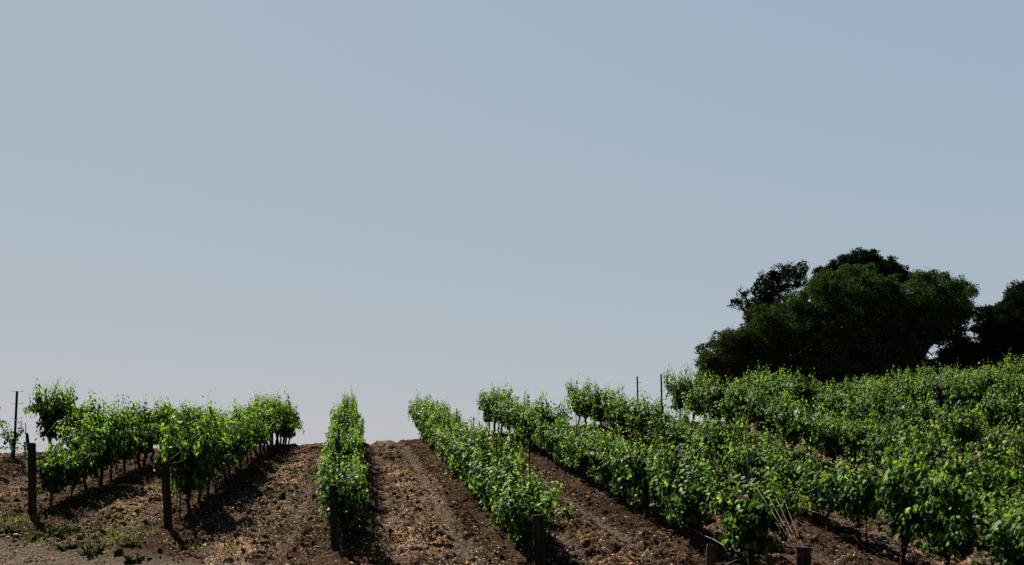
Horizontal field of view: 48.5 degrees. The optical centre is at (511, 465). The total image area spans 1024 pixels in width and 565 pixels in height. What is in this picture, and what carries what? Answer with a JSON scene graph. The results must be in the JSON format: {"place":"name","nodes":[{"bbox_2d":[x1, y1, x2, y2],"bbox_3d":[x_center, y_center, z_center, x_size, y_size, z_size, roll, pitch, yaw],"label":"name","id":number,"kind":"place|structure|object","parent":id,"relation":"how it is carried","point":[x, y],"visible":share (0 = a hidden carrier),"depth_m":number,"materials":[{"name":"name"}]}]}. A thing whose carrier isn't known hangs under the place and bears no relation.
{"place":"outdoors","nodes":[
{"label":"outdoors","id":0,"kind":"place"},
{"bbox_2d":[0,403,1023,564],"bbox_3d":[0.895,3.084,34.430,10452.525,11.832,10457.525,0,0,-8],"label":"ground","id":1,"kind":"structure","parent":0,"point":[811,526],"depth_m":21.81,"materials":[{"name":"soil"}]},
{"bbox_2d":[0,421,25,458],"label":"grapevine","id":2,"kind":"object","parent":1,"relation":"on","point":[7,438],"visible":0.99,"depth_m":31.75,"materials":[{"name":"green plant"}]},
{"bbox_2d":[28,443,36,514],"bbox_3d":[-9.462,0.450,22.422,0.185,1.782,0.181,0,0,-8],"label":"end post","id":3,"kind":"object","parent":1,"relation":"on","point":[32,496],"visible":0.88,"depth_m":22.36,"materials":[{"name":"wood"}]},
{"bbox_2d":[22,375,74,452],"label":"grapevine","id":4,"kind":"object","parent":1,"relation":"on","point":[50,411],"visible":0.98,"depth_m":34.52,"materials":[{"name":"green plant"}]},
{"bbox_2d":[22,437,79,506],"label":"grapevine","id":5,"kind":"object","parent":1,"relation":"on","point":[51,475],"visible":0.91,"depth_m":23.84,"materials":[{"name":"green plant"}]},
{"bbox_2d":[41,435,96,497],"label":"grapevine","id":6,"kind":"object","parent":1,"relation":"on","point":[78,461],"visible":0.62,"depth_m":25.35,"materials":[{"name":"green plant"}]},
{"bbox_2d":[48,415,116,489],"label":"grapevine","id":7,"kind":"object","parent":1,"relation":"on","point":[92,469],"visible":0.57,"depth_m":26.53,"materials":[{"name":"green plant"}]},
{"bbox_2d":[65,394,135,485],"bbox_3d":[-10.166,-0.564,28.161,1.360,2.404,3.392,0,0,-7],"label":"grapevine","id":8,"kind":"object","parent":1,"relation":"on","point":[107,457],"visible":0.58,"depth_m":27.86,"materials":[{"name":"green plant"}]},
{"bbox_2d":[84,391,138,481],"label":"grapevine","id":9,"kind":"object","parent":1,"relation":"on","point":[128,418],"visible":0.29,"depth_m":29.45,"materials":[{"name":"green plant"}]},
{"bbox_2d":[115,411,148,474],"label":"grapevine","id":10,"kind":"object","parent":1,"relation":"on","point":[127,453],"visible":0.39,"depth_m":31.12,"materials":[{"name":"green plant"}]},
{"bbox_2d":[117,394,173,464],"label":"grapevine","id":11,"kind":"object","parent":1,"relation":"on","point":[158,415],"visible":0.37,"depth_m":34.15,"materials":[{"name":"green plant"}]},
{"bbox_2d":[126,417,164,469],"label":"grapevine","id":12,"kind":"object","parent":1,"relation":"on","point":[150,436],"visible":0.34,"depth_m":32.85,"materials":[{"name":"green plant"}]},
{"bbox_2d":[161,462,172,528],"bbox_3d":[-6.198,0.732,20.442,0.236,1.562,0.176,0,0,-8],"label":"end post","id":13,"kind":"object","parent":1,"relation":"on","point":[166,497],"visible":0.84,"depth_m":20.38,"materials":[{"name":"wood"}]},
{"bbox_2d":[153,402,224,514],"bbox_3d":[-6.430,-0.079,22.821,1.245,2.378,2.742,0,0,-5],"label":"grapevine","id":14,"kind":"object","parent":1,"relation":"on","point":[191,457],"visible":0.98,"depth_m":22.42,"materials":[{"name":"green plant"}]},
{"bbox_2d":[156,390,233,503],"bbox_3d":[-6.638,-0.284,23.906,1.547,2.537,2.536,0,0,-6],"label":"grapevine","id":15,"kind":"object","parent":1,"relation":"on","point":[209,469],"visible":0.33,"depth_m":23.87,"materials":[{"name":"green plant"}]},
{"bbox_2d":[181,416,238,495],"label":"grapevine","id":16,"kind":"object","parent":1,"relation":"on","point":[218,459],"visible":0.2,"depth_m":25.48,"materials":[{"name":"green plant"}]},
{"bbox_2d":[191,415,245,490],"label":"grapevine","id":17,"kind":"object","parent":1,"relation":"on","point":[234,441],"visible":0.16,"depth_m":27.47,"materials":[{"name":"green plant"}]},
{"bbox_2d":[202,405,255,483],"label":"grapevine","id":18,"kind":"object","parent":1,"relation":"on","point":[245,438],"visible":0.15,"depth_m":28.64,"materials":[{"name":"green plant"}]},
{"bbox_2d":[0,455,505,564],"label":"grass","id":19,"kind":"structure","parent":1,"relation":"on","point":[22,516],"depth_m":20.27,"materials":[{"name":"green plant"}]},
{"bbox_2d":[237,392,280,453],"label":"grapevine","id":20,"kind":"object","parent":1,"relation":"on","point":[274,406],"visible":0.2,"depth_m":38.78,"materials":[{"name":"green plant"}]},
{"bbox_2d":[329,485,338,548],"bbox_3d":[-2.885,1.005,18.468,0.186,1.366,0.154,0,0,-8],"label":"end post","id":21,"kind":"object","parent":1,"relation":"on","point":[334,530],"visible":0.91,"depth_m":18.41,"materials":[{"name":"wood"}]},
{"bbox_2d":[312,447,369,485],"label":"grapevine","id":22,"kind":"object","parent":1,"relation":"on","point":[346,468],"visible":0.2,"depth_m":22.34,"materials":[{"name":"green plant"}]},
{"bbox_2d":[315,462,368,537],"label":"grapevine","id":23,"kind":"object","parent":1,"relation":"on","point":[349,498],"visible":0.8,"depth_m":19.08,"materials":[{"name":"green plant"}]},
{"bbox_2d":[317,450,366,526],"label":"grapevine","id":24,"kind":"object","parent":1,"relation":"on","point":[327,474],"visible":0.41,"depth_m":20.78,"materials":[{"name":"green plant"}]},
{"bbox_2d":[322,416,363,463],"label":"grapevine","id":25,"kind":"object","parent":1,"relation":"on","point":[355,445],"visible":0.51,"depth_m":25.54,"materials":[{"name":"green plant"}]},
{"bbox_2d":[328,398,364,437],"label":"grapevine","id":26,"kind":"object","parent":1,"relation":"on","point":[354,419],"visible":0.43,"depth_m":33.99,"materials":[{"name":"green plant"}]},
{"bbox_2d":[443,414,488,486],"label":"grapevine","id":27,"kind":"object","parent":1,"relation":"on","point":[453,425],"visible":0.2,"depth_m":27.52,"materials":[{"name":"green plant"}]},
{"bbox_2d":[443,427,495,495],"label":"grapevine","id":28,"kind":"object","parent":1,"relation":"on","point":[453,452],"visible":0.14,"depth_m":26.14,"materials":[{"name":"green plant"}]},
{"bbox_2d":[444,419,501,501],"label":"grapevine","id":29,"kind":"object","parent":1,"relation":"on","point":[464,463],"visible":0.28,"depth_m":24.62,"materials":[{"name":"green plant"}]},
{"bbox_2d":[461,417,523,510],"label":"grapevine","id":30,"kind":"object","parent":1,"relation":"on","point":[510,443],"visible":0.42,"depth_m":22.94,"materials":[{"name":"green plant"}]},
{"bbox_2d":[467,442,517,518],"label":"grapevine","id":31,"kind":"object","parent":1,"relation":"on","point":[484,497],"visible":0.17,"depth_m":21.93,"materials":[{"name":"green plant"}]},
{"bbox_2d":[470,444,530,531],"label":"grapevine","id":32,"kind":"object","parent":1,"relation":"on","point":[483,478],"visible":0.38,"depth_m":20.28,"materials":[{"name":"green plant"}]},
{"bbox_2d":[484,378,519,437],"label":"grapevine","id":33,"kind":"object","parent":1,"relation":"on","point":[490,406],"visible":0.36,"depth_m":44.49,"materials":[{"name":"green plant"}]},
{"bbox_2d":[0,406,1023,564],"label":"soil clods","id":34,"kind":"object","parent":1,"relation":"on","point":[688,553],"visible":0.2,"depth_m":21.77,"materials":[{"name":"brown soil"}]},
{"bbox_2d":[486,455,552,548],"bbox_3d":[0.101,0.616,18.548,1.060,1.611,2.825,0,0,-5],"label":"grapevine","id":35,"kind":"object","parent":1,"relation":"on","point":[506,521],"visible":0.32,"depth_m":18.68,"materials":[{"name":"green plant"}]},
{"bbox_2d":[502,395,544,447],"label":"grapevine","id":36,"kind":"object","parent":1,"relation":"on","point":[512,417],"visible":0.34,"depth_m":38.47,"materials":[{"name":"green plant"}]},
{"bbox_2d":[488,466,575,563],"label":"grapevine","id":37,"kind":"object","parent":1,"relation":"on","point":[520,514],"visible":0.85,"depth_m":17.18,"materials":[{"name":"green plant"}]},
{"bbox_2d":[515,396,556,451],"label":"grapevine","id":38,"kind":"object","parent":1,"relation":"on","point":[524,422],"visible":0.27,"depth_m":37.01,"materials":[{"name":"green plant"}]},
{"bbox_2d":[532,515,545,564],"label":"end post","id":39,"kind":"object","parent":1,"relation":"on","point":[539,553],"visible":1,"depth_m":16.42,"materials":[{"name":"wood"}]},
{"bbox_2d":[525,389,574,459],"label":"grapevine","id":40,"kind":"object","parent":1,"relation":"on","point":[544,416],"visible":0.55,"depth_m":34.06,"materials":[{"name":"green plant"}]},
{"bbox_2d":[531,417,573,464],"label":"grapevine","id":41,"kind":"object","parent":1,"relation":"on","point":[539,434],"visible":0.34,"depth_m":32.66,"materials":[{"name":"green plant"}]},
{"bbox_2d":[543,415,581,469],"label":"grapevine","id":42,"kind":"object","parent":1,"relation":"on","point":[556,439],"visible":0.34,"depth_m":31.09,"materials":[{"name":"green plant"}]},
{"bbox_2d":[553,415,599,474],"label":"grapevine","id":43,"kind":"object","parent":1,"relation":"on","point":[563,438],"visible":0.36,"depth_m":29.56,"materials":[{"name":"green plant"}]},
{"bbox_2d":[560,429,607,483],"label":"grapevine","id":44,"kind":"object","parent":1,"relation":"on","point":[583,464],"visible":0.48,"depth_m":28.20,"materials":[{"name":"green plant"}]},
{"bbox_2d":[575,420,625,490],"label":"grapevine","id":45,"kind":"object","parent":1,"relation":"on","point":[584,446],"visible":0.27,"depth_m":26.73,"materials":[{"name":"green plant"}]},
{"bbox_2d":[585,378,621,432],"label":"grapevine","id":46,"kind":"object","parent":1,"relation":"on","point":[596,400],"visible":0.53,"depth_m":40.40,"materials":[{"name":"green plant"}]},
{"bbox_2d":[585,425,641,498],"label":"grapevine","id":47,"kind":"object","parent":1,"relation":"on","point":[604,478],"visible":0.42,"depth_m":25.32,"materials":[{"name":"green plant"}]},
{"bbox_2d":[596,433,650,507],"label":"grapevine","id":48,"kind":"object","parent":1,"relation":"on","point":[624,488],"visible":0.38,"depth_m":23.90,"materials":[{"name":"green plant"}]},
{"bbox_2d":[609,387,649,444],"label":"grapevine","id":49,"kind":"object","parent":1,"relation":"on","point":[623,409],"visible":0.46,"depth_m":36.16,"materials":[{"name":"green plant"}]},
{"bbox_2d":[623,396,660,449],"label":"grapevine","id":50,"kind":"object","parent":1,"relation":"on","point":[639,429],"visible":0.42,"depth_m":34.34,"materials":[{"name":"green plant"}]},
{"bbox_2d":[610,428,679,519],"bbox_3d":[2.639,0.216,22.077,1.326,1.896,2.698,0,0,-4],"label":"grapevine","id":51,"kind":"object","parent":1,"relation":"on","point":[635,467],"visible":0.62,"depth_m":22.05,"materials":[{"name":"green plant"}]},
{"bbox_2d":[636,391,674,443],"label":"grapevine","id":52,"kind":"object","parent":1,"relation":"on","point":[647,413],"visible":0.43,"depth_m":33.09,"materials":[{"name":"green plant"}]},
{"bbox_2d":[647,403,694,456],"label":"grapevine","id":53,"kind":"object","parent":1,"relation":"on","point":[667,426],"visible":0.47,"depth_m":31.52,"materials":[{"name":"green plant"}]},
{"bbox_2d":[662,362,690,418],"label":"grapevine","id":54,"kind":"object","parent":1,"relation":"on","point":[677,404],"visible":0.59,"depth_m":41.24,"materials":[{"name":"green plant"}]},
{"bbox_2d":[635,427,721,529],"bbox_3d":[2.956,0.299,20.788,1.203,2.032,2.164,0,0,-9],"label":"grapevine","id":55,"kind":"object","parent":1,"relation":"on","point":[657,468],"visible":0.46,"depth_m":20.51,"materials":[{"name":"green plant"}]},
{"bbox_2d":[665,412,708,464],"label":"grapevine","id":56,"kind":"object","parent":1,"relation":"on","point":[675,436],"visible":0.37,"depth_m":29.83,"materials":[{"name":"green plant"}]},
{"bbox_2d":[668,364,716,422],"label":"grapevine","id":57,"kind":"object","parent":1,"relation":"on","point":[687,387],"visible":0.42,"depth_m":39.78,"materials":[{"name":"green plant"}]},
{"bbox_2d":[649,449,739,544],"bbox_3d":[3.058,0.575,19.119,1.321,1.740,2.364,0,0,-8],"label":"grapevine","id":58,"kind":"object","parent":1,"relation":"on","point":[684,498],"visible":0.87,"depth_m":19.13,"materials":[{"name":"green plant"}]},
{"bbox_2d":[681,376,709,423],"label":"grapevine","id":59,"kind":"object","parent":1,"relation":"on","point":[698,408],"visible":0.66,"depth_m":38.31,"materials":[{"name":"green plant"}]},
{"bbox_2d":[677,416,724,473],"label":"grapevine","id":60,"kind":"object","parent":1,"relation":"on","point":[696,441],"visible":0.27,"depth_m":28.45,"materials":[{"name":"green plant"}]},
{"bbox_2d":[694,371,746,430],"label":"grapevine","id":61,"kind":"object","parent":1,"relation":"on","point":[713,395],"visible":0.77,"depth_m":36.98,"materials":[{"name":"green plant"}]},
{"bbox_2d":[697,406,748,481],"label":"grapevine","id":62,"kind":"object","parent":1,"relation":"on","point":[722,435],"visible":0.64,"depth_m":26.92,"materials":[{"name":"green plant"}]},
{"bbox_2d":[713,383,739,432],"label":"grapevine","id":63,"kind":"object","parent":1,"relation":"on","point":[727,409],"visible":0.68,"depth_m":35.48,"materials":[{"name":"green plant"}]},
{"bbox_2d":[714,422,779,494],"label":"grapevine","id":64,"kind":"object","parent":1,"relation":"on","point":[738,469],"visible":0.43,"depth_m":25.50,"materials":[{"name":"green plant"}]},
{"bbox_2d":[725,366,770,442],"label":"grapevine","id":65,"kind":"object","parent":1,"relation":"on","point":[739,398],"visible":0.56,"depth_m":34.12,"materials":[{"name":"green plant"}]},
{"bbox_2d":[694,301,811,391],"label":"oak tree","id":66,"kind":"object","parent":1,"relation":"on","point":[764,336],"visible":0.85,"depth_m":63.87,"materials":[{"name":"green plant"}]},
{"bbox_2d":[699,454,812,564],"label":"grapevine","id":67,"kind":"object","parent":1,"relation":"on","point":[749,522],"visible":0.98,"depth_m":16.18,"materials":[{"name":"green plant"}]},
{"bbox_2d":[724,432,803,492],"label":"grapevine","id":68,"kind":"object","parent":1,"relation":"on","point":[757,463],"visible":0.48,"depth_m":24.09,"materials":[{"name":"green plant"}]},
{"bbox_2d":[740,378,787,444],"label":"grapevine","id":69,"kind":"object","parent":1,"relation":"on","point":[758,413],"visible":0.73,"depth_m":32.47,"materials":[{"name":"green plant"}]},
{"bbox_2d":[727,259,809,380],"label":"oak tree","id":70,"kind":"object","parent":1,"relation":"on","point":[770,287],"visible":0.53,"depth_m":83.38,"materials":[{"name":"green plant"}]},
{"bbox_2d":[758,435,826,516],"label":"grapevine","id":71,"kind":"object","parent":1,"relation":"on","point":[790,471],"visible":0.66,"depth_m":22.63,"materials":[{"name":"green plant"}]},
{"bbox_2d":[761,389,825,457],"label":"grapevine","id":72,"kind":"object","parent":1,"relation":"on","point":[783,418],"visible":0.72,"depth_m":30.86,"materials":[{"name":"green plant"}]},
{"bbox_2d":[779,366,824,413],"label":"grapevine","id":73,"kind":"object","parent":1,"relation":"on","point":[798,390],"visible":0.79,"depth_m":37.64,"materials":[{"name":"green plant"}]},
{"bbox_2d":[784,397,837,466],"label":"grapevine","id":74,"kind":"object","parent":1,"relation":"on","point":[801,427],"visible":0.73,"depth_m":29.26,"materials":[{"name":"green plant"}]},
{"bbox_2d":[787,461,856,531],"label":"grapevine","id":75,"kind":"object","parent":1,"relation":"on","point":[814,488],"visible":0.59,"depth_m":20.97,"materials":[{"name":"green plant"}]},
{"bbox_2d":[812,387,859,422],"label":"grapevine","id":76,"kind":"object","parent":1,"relation":"on","point":[830,402],"visible":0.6,"depth_m":34.86,"materials":[{"name":"green plant"}]},
{"bbox_2d":[801,403,876,473],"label":"grapevine","id":77,"kind":"object","parent":1,"relation":"on","point":[829,444],"visible":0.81,"depth_m":27.89,"materials":[{"name":"green plant"}]},
{"bbox_2d":[818,451,887,549],"bbox_3d":[5.983,0.634,19.729,1.089,1.770,1.993,0,0,-10],"label":"grapevine","id":78,"kind":"object","parent":1,"relation":"on","point":[851,501],"visible":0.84,"depth_m":19.55,"materials":[{"name":"green plant"}]},
{"bbox_2d":[833,385,882,427],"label":"grapevine","id":79,"kind":"object","parent":1,"relation":"on","point":[851,406],"visible":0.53,"depth_m":33.48,"materials":[{"name":"green plant"}]},
{"bbox_2d":[811,246,916,343],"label":"oak tree","id":80,"kind":"object","parent":1,"relation":"on","point":[889,265],"visible":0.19,"depth_m":77.72,"materials":[{"name":"green plant"}]},
{"bbox_2d":[828,404,902,474],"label":"grapevine","id":81,"kind":"object","parent":1,"relation":"on","point":[854,435],"visible":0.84,"depth_m":26.48,"materials":[{"name":"green plant"}]},
{"bbox_2d":[850,381,903,437],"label":"grapevine","id":82,"kind":"object","parent":1,"relation":"on","point":[879,407],"visible":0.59,"depth_m":32.10,"materials":[{"name":"green plant"}]},
{"bbox_2d":[781,262,982,394],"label":"oak tree","id":83,"kind":"object","parent":1,"relation":"on","point":[839,314],"visible":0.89,"depth_m":66.78,"materials":[{"name":"green plant"}]},
{"bbox_2d":[856,411,931,473],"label":"grapevine","id":84,"kind":"object","parent":1,"relation":"on","point":[877,448],"visible":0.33,"depth_m":25.01,"materials":[{"name":"green plant"}]},
{"bbox_2d":[875,365,920,405],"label":"grapevine","id":85,"kind":"object","parent":1,"relation":"on","point":[894,386],"visible":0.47,"depth_m":37.30,"materials":[{"name":"green plant"}]},
{"bbox_2d":[873,387,945,438],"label":"grapevine","id":86,"kind":"object","parent":1,"relation":"on","point":[907,411],"visible":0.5,"depth_m":30.28,"materials":[{"name":"green plant"}]},
{"bbox_2d":[851,422,969,564],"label":"grapevine","id":87,"kind":"object","parent":1,"relation":"on","point":[899,497],"visible":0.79,"depth_m":17.83,"materials":[{"name":"green plant"}]},
{"bbox_2d":[894,369,937,409],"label":"grapevine","id":88,"kind":"object","parent":1,"relation":"on","point":[911,391],"visible":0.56,"depth_m":35.97,"materials":[{"name":"green plant"}]},
{"bbox_2d":[884,411,958,471],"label":"grapevine","id":89,"kind":"object","parent":1,"relation":"on","point":[934,441],"visible":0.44,"depth_m":23.39,"materials":[{"name":"green plant"}]},
{"bbox_2d":[902,403,948,444],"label":"grapevine","id":90,"kind":"object","parent":1,"relation":"on","point":[920,427],"visible":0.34,"depth_m":29.25,"materials":[{"name":"green plant"}]},
{"bbox_2d":[919,366,970,414],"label":"grapevine","id":91,"kind":"object","parent":1,"relation":"on","point":[941,387],"visible":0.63,"depth_m":34.47,"materials":[{"name":"green plant"}]},
{"bbox_2d":[927,394,991,459],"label":"grapevine","id":92,"kind":"object","parent":1,"relation":"on","point":[966,430],"visible":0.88,"depth_m":27.53,"materials":[{"name":"green plant"}]},
{"bbox_2d":[899,453,1023,564],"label":"grapevine","id":93,"kind":"object","parent":1,"relation":"on","point":[941,530],"visible":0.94,"depth_m":16.57,"materials":[{"name":"green plant"}]},
{"bbox_2d":[931,440,993,499],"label":"grapevine","id":94,"kind":"object","parent":1,"relation":"on","point":[958,466],"visible":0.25,"depth_m":22.09,"materials":[{"name":"green plant"}]},
{"bbox_2d":[914,280,1023,401],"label":"oak tree","id":95,"kind":"object","parent":1,"relation":"on","point":[998,327],"visible":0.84,"depth_m":69.49,"materials":[{"name":"green plant"}]},
{"bbox_2d":[941,363,996,420],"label":"grapevine","id":96,"kind":"object","parent":1,"relation":"on","point":[963,395],"visible":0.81,"depth_m":32.97,"materials":[{"name":"green plant"}]},
{"bbox_2d":[949,479,1023,564],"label":"grapevine","id":97,"kind":"object","parent":1,"relation":"on","point":[1005,552],"visible":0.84,"depth_m":15.05,"materials":[{"name":"green plant"}]},
{"bbox_2d":[953,447,1023,519],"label":"grapevine","id":98,"kind":"object","parent":1,"relation":"on","point":[989,478],"visible":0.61,"depth_m":20.65,"materials":[{"name":"green plant"}]},
{"bbox_2d":[963,358,1021,400],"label":"grapevine","id":99,"kind":"object","parent":1,"relation":"on","point":[992,379],"visible":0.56,"depth_m":36.97,"materials":[{"name":"green plant"}]},
{"bbox_2d":[966,379,1021,438],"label":"grapevine","id":100,"kind":"object","parent":1,"relation":"on","point":[992,407],"visible":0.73,"depth_m":31.38,"materials":[{"name":"green plant"}]},
{"bbox_2d":[966,421,1023,472],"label":"grapevine","id":101,"kind":"object","parent":1,"relation":"on","point":[995,441],"visible":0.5,"depth_m":25.97,"materials":[{"name":"green plant"}]},
{"bbox_2d":[990,486,1023,555],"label":"grapevine","id":102,"kind":"object","parent":1,"relation":"on","point":[1020,519],"visible":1,"depth_m":14.33,"materials":[{"name":"green plant"}]},
{"bbox_2d":[992,375,1023,435],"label":"grapevine","id":103,"kind":"object","parent":1,"relation":"on","point":[1014,412],"visible":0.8,"depth_m":30.36,"materials":[{"name":"green plant"}]},
{"bbox_2d":[994,365,1023,405],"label":"grapevine","id":104,"kind":"object","parent":1,"relation":"on","point":[1011,386],"visible":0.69,"depth_m":35.62,"materials":[{"name":"green plant"}]},
{"bbox_2d":[999,404,1023,476],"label":"grapevine","id":105,"kind":"object","parent":1,"relation":"on","point":[1019,440],"visible":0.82,"depth_m":24.91,"materials":[{"name":"green plant"}]},
{"bbox_2d":[0,0,1023,453],"label":"sky","id":106,"kind":"structure","parent":0,"point":[385,201],"materials":[{"name":"blue"}]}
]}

